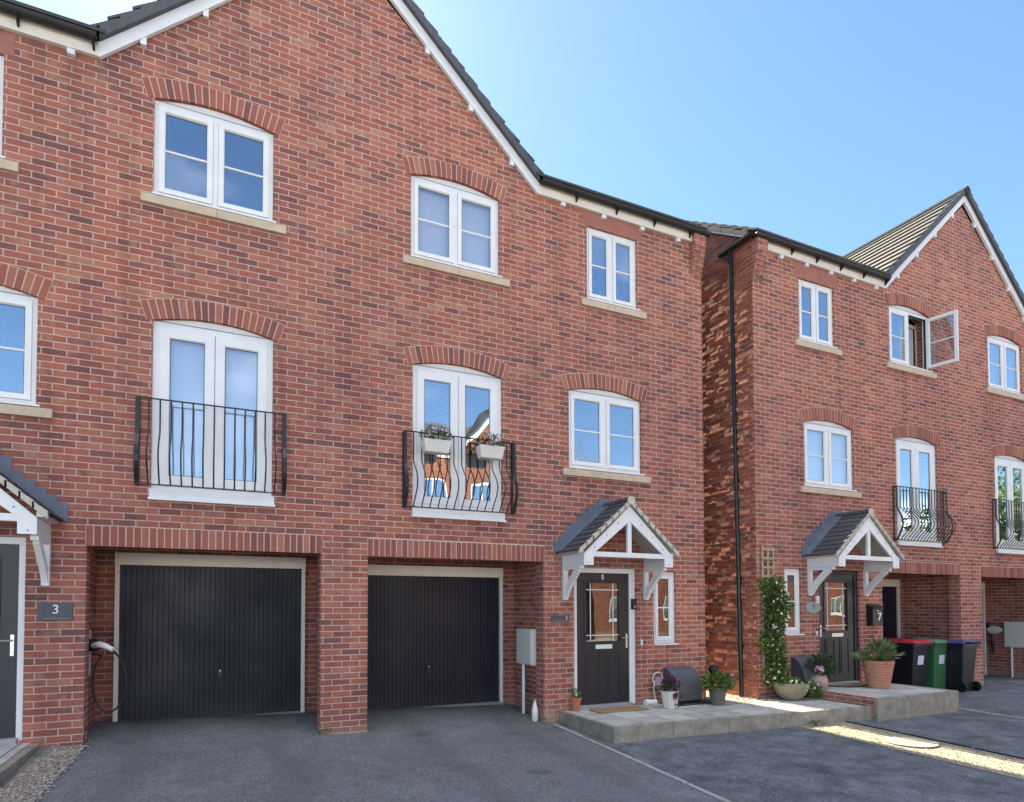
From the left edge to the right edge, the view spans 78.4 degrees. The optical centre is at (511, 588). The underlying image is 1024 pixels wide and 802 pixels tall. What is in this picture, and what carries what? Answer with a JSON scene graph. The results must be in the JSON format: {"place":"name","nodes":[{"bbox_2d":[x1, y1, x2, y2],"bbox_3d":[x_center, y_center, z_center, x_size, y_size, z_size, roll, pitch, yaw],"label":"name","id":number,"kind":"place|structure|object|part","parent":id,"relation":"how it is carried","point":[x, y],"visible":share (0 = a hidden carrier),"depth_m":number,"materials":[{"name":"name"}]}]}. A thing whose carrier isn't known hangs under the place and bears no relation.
{"place":"outdoors","nodes":[
{"label":"outdoors","id":0,"kind":"place"},
{"bbox_2d":[0,674,1023,801],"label":"ground","id":1,"kind":"structure","parent":0,"point":[197,759],"depth_m":6.76,"materials":[{"name":"grey asphalt"}]},
{"bbox_2d":[0,742,39,784],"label":"concrete doorstep","id":2,"kind":"object","parent":1,"relation":"on","point":[14,758],"visible":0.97,"depth_m":6.01,"materials":[{"name":"grey concrete"}]},
{"bbox_2d":[0,744,89,801],"bbox_3d":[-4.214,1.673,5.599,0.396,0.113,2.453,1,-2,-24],"label":"loose gravel","id":3,"kind":"structure","parent":1,"relation":"on","point":[45,780],"depth_m":5.66,"materials":[{"name":"grey gravel"}]},
{"bbox_2d":[0,0,710,748],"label":"brick house","id":4,"kind":"structure","parent":1,"relation":"on","point":[284,284],"depth_m":8.12,"materials":[{"name":"red brick"}]},
{"bbox_2d":[0,56,18,173],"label":"window","id":5,"kind":"structure","parent":4,"relation":"in","point":[5,165],"depth_m":6.61,"materials":[{"name":"white plastic"}]},
{"bbox_2d":[0,262,52,418],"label":"window","id":6,"kind":"structure","parent":4,"relation":"in","point":[17,278],"depth_m":6.64,"materials":[{"name":"white plastic"}]},
{"bbox_2d":[38,603,72,619],"bbox_3d":[-4.835,0.239,6.653,0.305,0.185,0.014,1,-2,-25],"label":"house plaque","id":7,"kind":"object","parent":4,"relation":"attached to","point":[55,611],"visible":1,"depth_m":6.65,"materials":[{"name":"stone"}]},
{"bbox_2d":[88,630,126,712],"bbox_3d":[-4.682,0.935,7.120,0.583,0.930,0.237,-1,-2,15],"label":"car charger","id":8,"kind":"object","parent":4,"relation":"attached to","point":[96,645],"visible":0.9,"depth_m":7.09,"materials":[{"name":"black plastic"}]},
{"bbox_2d":[140,298,284,506],"bbox_3d":[-3.509,-2.182,7.411,1.548,2.377,0.198,1,-2,-25],"label":"french door","id":9,"kind":"structure","parent":4,"relation":"in","point":[210,363],"depth_m":7.40,"materials":[{"name":"white plastic"}]},
{"bbox_2d":[141,76,285,235],"bbox_3d":[-3.519,-5.154,7.484,1.567,1.570,0.153,1,-2,-25],"label":"window","id":10,"kind":"structure","parent":4,"relation":"in","point":[217,123],"depth_m":7.46,"materials":[{"name":"white plastic"}]},
{"bbox_2d":[418,424,453,454],"bbox_3d":[-1.002,-1.979,8.283,0.478,0.388,0.339,1,-2,-25],"label":"railing trough","id":11,"kind":"object","parent":4,"relation":"attached to","point":[436,445],"visible":1,"depth_m":8.22,"materials":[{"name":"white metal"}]},
{"bbox_2d":[402,156,509,287],"bbox_3d":[-0.781,-5.125,8.776,1.583,1.575,0.173,1,-2,-25],"label":"window","id":12,"kind":"structure","parent":4,"relation":"in","point":[454,226],"depth_m":8.77,"materials":[{"name":"white plastic"}]},
{"bbox_2d":[403,345,510,521],"bbox_3d":[-0.755,-2.138,8.711,1.579,2.382,0.218,1,-2,-25],"label":"french door","id":13,"kind":"structure","parent":4,"relation":"in","point":[459,377],"depth_m":8.67,"materials":[{"name":"white plastic"}]},
{"bbox_2d":[475,432,505,460],"bbox_3d":[-0.301,-1.970,8.611,0.464,0.386,0.328,1,-2,-25],"label":"railing trough","id":14,"kind":"object","parent":4,"relation":"attached to","point":[484,451],"visible":1,"depth_m":8.54,"materials":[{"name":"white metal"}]},
{"bbox_2d":[516,628,535,713],"bbox_3d":[0.260,1.282,9.612,0.195,1.340,0.530,1,-2,-25],"label":"meter cabinet","id":15,"kind":"object","parent":4,"relation":"attached to","point":[526,646],"visible":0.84,"depth_m":9.57,"materials":[{"name":"white plastic"}]},
{"bbox_3d":[0.180,0.881,9.587,0.019,0.500,0.490,1,-2,-25],"label":"cabinet door","id":16,"kind":"part","parent":15,"relation":"part of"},
{"bbox_2d":[551,615,568,621],"bbox_3d":[0.707,0.438,9.242,0.308,0.100,0.014,1,-2,-25],"label":"house plaque","id":17,"kind":"object","parent":4,"relation":"attached to","point":[559,618],"visible":1,"depth_m":9.23,"materials":[{"name":"stone"}]},
{"bbox_2d":[561,373,650,483],"bbox_3d":[1.445,-2.497,9.727,1.609,1.625,0.153,1,-2,-25],"label":"window","id":18,"kind":"structure","parent":4,"relation":"in","point":[574,381],"depth_m":9.71,"materials":[{"name":"white plastic"}]},
{"bbox_2d":[581,227,646,319],"bbox_3d":[1.571,-4.944,9.872,1.200,1.265,0.173,1,-2,-25],"label":"window","id":19,"kind":"structure","parent":4,"relation":"in","point":[614,255],"depth_m":9.87,"materials":[{"name":"white plastic"}]},
{"bbox_2d":[631,599,636,609],"bbox_3d":[1.909,0.239,9.831,0.075,0.170,0.058,1,-2,-25],"label":"video doorbell","id":20,"kind":"object","parent":4,"relation":"attached to","point":[633,604],"visible":1,"depth_m":9.81,"materials":[{"name":"black plastic"}]},
{"bbox_2d":[652,672,663,698],"bbox_3d":[2.303,1.522,9.921,0.228,0.432,0.090,1,-2,-25],"label":"outdoor socket","id":21,"kind":"object","parent":4,"relation":"attached to","point":[656,681],"visible":0.89,"depth_m":9.89,"materials":[{"name":"grey plastic"}]},
{"bbox_2d":[653,572,678,644],"bbox_3d":[2.450,0.312,10.117,0.480,1.172,0.143,1,-2,-25],"label":"window","id":22,"kind":"structure","parent":4,"relation":"in","point":[664,589],"depth_m":10.13,"materials":[{"name":"white plastic"}]},
{"bbox_2d":[532,699,537,721],"bbox_3d":[0.336,1.775,9.197,0.100,0.330,0.097,1,-2,-25],"label":"bottle","id":23,"kind":"object","parent":1,"relation":"on","point":[534,713],"visible":1,"depth_m":9.16,"materials":[{"name":"plastic"}]},
{"bbox_2d":[84,684,986,746],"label":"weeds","id":24,"kind":"object","parent":1,"relation":"on","point":[815,723],"visible":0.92,"depth_m":9.03,"materials":[{"name":"green plant"}]},
{"bbox_2d":[92,717,988,797],"bbox_3d":[0.206,1.843,6.775,8.351,0.410,5.990,1,-2,-25],"label":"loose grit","id":25,"kind":"object","parent":1,"relation":"on","point":[580,734],"visible":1,"depth_m":7.06,"materials":[{"name":"grey gravel"}]},
{"bbox_2d":[553,724,730,801],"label":"kerb edging","id":26,"kind":"object","parent":1,"relation":"on","point":[715,796],"visible":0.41,"depth_m":6.84,"materials":[{"name":"concrete"}]},
{"bbox_2d":[560,690,870,743],"bbox_3d":[2.439,2.027,10.726,4.460,0.406,4.720,1,-2,-25],"label":"paved doorstep","id":27,"kind":"object","parent":1,"relation":"on","point":[656,721],"visible":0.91,"depth_m":8.85,"materials":[{"name":"concrete"}]},
{"bbox_2d":[569,688,581,710],"bbox_3d":[0.931,1.611,9.214,0.196,0.346,0.176,1,-2,-25],"label":"terracotta pot","id":28,"kind":"object","parent":27,"relation":"on","point":[575,702],"visible":1,"depth_m":9.17,"materials":[{"name":"orange ceramic"}]},
{"bbox_2d":[589,705,648,713],"bbox_3d":[1.577,1.776,9.258,0.840,0.018,0.340,1,-2,-25],"label":"doormat","id":29,"kind":"object","parent":27,"relation":"on","point":[617,709],"visible":1,"depth_m":9.20,"materials":[{"name":"beige fabric"}]},
{"bbox_2d":[643,699,656,704],"bbox_3d":[2.154,1.762,9.777,0.201,0.098,0.102,1,-2,-22],"label":"downlight pipe","id":30,"kind":"object","parent":27,"relation":"on","point":[650,702],"visible":1,"depth_m":9.74,"materials":[{"name":"white plastic"}]},
{"bbox_2d":[660,675,681,708],"bbox_3d":[2.380,1.538,9.437,0.345,0.498,0.328,1,-2,-25],"label":"cream pot","id":31,"kind":"object","parent":27,"relation":"on","point":[669,696],"visible":1,"depth_m":9.37,"materials":[{"name":"white ceramic"}]},
{"bbox_2d":[660,698,710,705],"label":"slate chips","id":32,"kind":"object","parent":27,"relation":"on","point":[702,701],"visible":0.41,"depth_m":9.90,"materials":[{"name":"grey gravel"}]},
{"bbox_2d":[663,666,701,704],"bbox_3d":[2.711,1.529,9.991,0.530,0.566,0.303,1,-2,-25],"label":"meter housing","id":33,"kind":"object","parent":32,"relation":"on","point":[690,688],"visible":0.8,"depth_m":9.91,"materials":[{"name":"black plastic"}]},
{"bbox_2d":[704,660,718,700],"bbox_3d":[3.251,1.479,10.155,0.306,0.664,0.178,0,-2,6],"label":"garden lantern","id":34,"kind":"object","parent":32,"relation":"on","point":[713,667],"visible":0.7,"depth_m":10.11,"materials":[{"name":"black metal"}]},
{"bbox_2d":[699,671,735,704],"bbox_3d":[3.192,1.531,9.773,0.601,0.530,0.529,1,-2,-25],"label":"potted plant","id":35,"kind":"object","parent":27,"relation":"on","point":[717,693],"visible":1,"depth_m":9.69,"materials":[{"name":"grey"}]},
{"bbox_2d":[706,691,784,703],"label":"pale pebbles","id":36,"kind":"object","parent":27,"relation":"on","point":[772,698],"visible":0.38,"depth_m":10.33,"materials":[{"name":"beige gravel"}]},
{"bbox_2d":[756,574,823,699],"bbox_3d":[4.559,0.782,10.341,0.735,2.081,0.980,3,-3,-58],"label":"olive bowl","id":37,"kind":"object","parent":27,"relation":"on","point":[795,688],"visible":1,"depth_m":10.34,"materials":[{"name":"stone"}]},
{"bbox_2d":[686,186,1023,698],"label":"brick house","id":38,"kind":"structure","parent":1,"relation":"on","point":[863,425],"depth_m":11.69,"materials":[{"name":"red brick"}]},
{"bbox_2d":[761,547,774,679],"bbox_3d":[4.304,0.409,10.542,0.300,2.220,0.044,1,-2,-25],"label":"wall trellis","id":39,"kind":"object","parent":38,"relation":"attached to","point":[768,558],"depth_m":10.51,"materials":[{"name":"brown wood"}]},
{"bbox_2d":[784,569,804,635],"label":"window","id":40,"kind":"structure","parent":38,"relation":"in","point":[791,576],"depth_m":10.89,"materials":[{"name":"white plastic"}]},
{"bbox_2d":[805,602,820,612],"bbox_3d":[5.279,0.326,11.009,0.380,0.209,0.022,1,-2,-25],"label":"oval plaque","id":41,"kind":"object","parent":38,"relation":"attached to","point":[812,607],"visible":1,"depth_m":10.99,"materials":[{"name":"ceramic"}]},
{"bbox_2d":[815,596,819,602],"bbox_3d":[5.377,0.187,11.057,0.085,0.130,0.033,1,-2,-25],"label":"door chime","id":42,"kind":"object","parent":38,"relation":"attached to","point":[817,599],"depth_m":11.04,"materials":[{"name":"white plastic"}]},
{"bbox_2d":[794,279,841,355],"bbox_3d":[5.471,-4.881,11.310,1.175,1.235,0.153,1,-2,-25],"label":"window","id":43,"kind":"structure","parent":38,"relation":"in","point":[813,342],"depth_m":11.30,"materials":[{"name":"white plastic"}]},
{"bbox_2d":[798,407,861,497],"bbox_3d":[5.707,-2.471,11.357,1.567,1.580,0.173,1,-2,-25],"label":"window","id":44,"kind":"structure","parent":38,"relation":"in","point":[827,444],"depth_m":11.36,"materials":[{"name":"white plastic"}]},
{"bbox_2d":[866,604,883,625],"bbox_3d":[6.710,0.480,11.603,0.300,0.399,0.159,1,-2,-25],"label":"post box","id":45,"kind":"object","parent":38,"relation":"attached to","point":[874,614],"visible":1,"depth_m":11.56,"materials":[{"name":"black metal"}]},
{"bbox_2d":[891,425,942,547],"bbox_3d":[7.968,-2.023,12.386,1.555,2.387,0.163,1,-2,-25],"label":"french door","id":46,"kind":"structure","parent":38,"relation":"in","point":[921,453],"depth_m":12.42,"materials":[{"name":"white plastic"}]},
{"bbox_2d":[884,292,958,379],"bbox_3d":[7.888,-5.020,12.460,1.565,1.570,0.677,0,-2,-7],"label":"window","id":47,"kind":"structure","parent":38,"relation":"in","point":[900,332],"depth_m":12.38,"materials":[{"name":"white plastic"}]},
{"bbox_2d":[986,623,1002,654],"bbox_3d":[11.645,1.204,15.195,0.083,0.771,0.380,1,-2,-25],"label":"wall charger","id":48,"kind":"object","parent":38,"relation":"attached to","point":[994,629],"depth_m":15.19,"materials":[{"name":"black plastic"}]},
{"bbox_2d":[984,324,1023,400],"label":"window","id":49,"kind":"structure","parent":38,"relation":"in","point":[1003,354],"depth_m":13.79,"materials":[{"name":"white plastic"}]},
{"bbox_2d":[990,444,1023,553],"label":"french door","id":50,"kind":"structure","parent":38,"relation":"in","point":[1009,470],"depth_m":13.75,"materials":[{"name":"white plastic"}]},
{"bbox_2d":[1004,622,1023,676],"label":"meter cabinet","id":51,"kind":"object","parent":38,"relation":"attached to","point":[1013,634],"visible":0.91,"depth_m":14.79,"materials":[{"name":"white plastic"}]},
{"bbox_3d":[11.820,1.075,14.739,0.015,0.560,0.460,1,-2,-25],"label":"cabinet door","id":52,"kind":"part","parent":51,"relation":"part of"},
{"bbox_2d":[811,683,958,720],"bbox_3d":[6.105,1.948,10.543,2.025,0.536,1.475,1,-2,-25],"label":"raised doorstep","id":53,"kind":"object","parent":1,"relation":"on","point":[896,701],"visible":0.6,"depth_m":9.97,"materials":[{"name":"concrete"}]},
{"bbox_2d":[791,656,823,697],"bbox_3d":[5.060,1.495,10.716,0.500,0.666,0.303,1,-2,-25],"label":"meter housing","id":54,"kind":"object","parent":53,"relation":"on","point":[798,669],"visible":0.38,"depth_m":10.64,"materials":[{"name":"black plastic"}]},
{"bbox_2d":[803,650,840,689],"bbox_3d":[5.192,1.362,10.600,0.703,0.644,0.492,1,-2,-25],"label":"stone pot","id":55,"kind":"object","parent":53,"relation":"on","point":[821,679],"visible":0.96,"depth_m":10.50,"materials":[{"name":"stone"}]},
{"bbox_2d":[828,682,866,686],"bbox_3d":[6.027,1.686,11.005,1.000,0.018,0.375,1,-2,-25],"label":"half round mat","id":56,"kind":"object","parent":53,"relation":"on","point":[861,684],"visible":0.75,"depth_m":10.92,"materials":[{"name":"fabric"}]},
{"bbox_2d":[850,635,905,688],"bbox_3d":[6.222,1.229,10.782,0.829,0.918,0.797,1,-2,-25],"label":"ribbed terracotta pot","id":57,"kind":"object","parent":53,"relation":"on","point":[878,669],"visible":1,"depth_m":10.63,"materials":[{"name":"orange ceramic"}]},
{"bbox_2d":[883,638,932,686],"bbox_3d":[7.966,1.525,12.768,0.549,1.032,0.869,1,-2,-22],"label":"wheelie bin","id":58,"kind":"object","parent":1,"relation":"on","point":[910,666],"visible":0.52,"depth_m":12.48,"materials":[{"name":"plastic"}]},
{"bbox_2d":[798,722,1023,779],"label":"gravel strip","id":59,"kind":"object","parent":1,"relation":"on","point":[966,755],"visible":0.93,"depth_m":7.61,"materials":[{"name":"beige gravel"}]},
{"bbox_2d":[884,737,938,747],"bbox_3d":[5.079,1.946,7.999,0.600,0.013,0.600,1,-2,-25],"label":"manhole cover","id":60,"kind":"object","parent":59,"relation":"on","point":[910,742],"visible":1,"depth_m":7.95,"materials":[{"name":"metal"}]},
{"bbox_2d":[800,723,1023,777],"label":"gravel stones","id":61,"kind":"object","parent":59,"relation":"on","point":[929,749],"visible":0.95,"depth_m":7.58,"materials":[{"name":"beige gravel"}]},
{"bbox_2d":[911,638,947,688],"bbox_3d":[8.550,1.530,12.886,0.509,1.031,0.669,1,-2,-23],"label":"wheelie bin","id":62,"kind":"object","parent":1,"relation":"on","point":[936,673],"visible":0.44,"depth_m":12.64,"materials":[{"name":"green plastic"}]},
{"bbox_2d":[845,721,1023,758],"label":"kerb edging","id":63,"kind":"object","parent":1,"relation":"on","point":[937,740],"visible":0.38,"depth_m":8.09,"materials":[{"name":"grey concrete"}]},
{"bbox_2d":[945,639,981,691],"bbox_3d":[9.008,1.529,12.656,0.489,1.031,0.669,1,-2,-21],"label":"wheelie bin","id":64,"kind":"object","parent":1,"relation":"on","point":[960,661],"visible":0.88,"depth_m":12.50,"materials":[{"name":"plastic"}]},
{"bbox_2d":[959,708,1023,718],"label":"kerb edging","id":65,"kind":"object","parent":1,"relation":"on","point":[991,713],"visible":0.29,"depth_m":10.04,"materials":[{"name":"concrete"}]},
{"bbox_2d":[16,0,1023,292],"label":"sky","id":66,"kind":"structure","parent":0,"point":[827,125],"materials":[{"name":"blue"}]}
]}

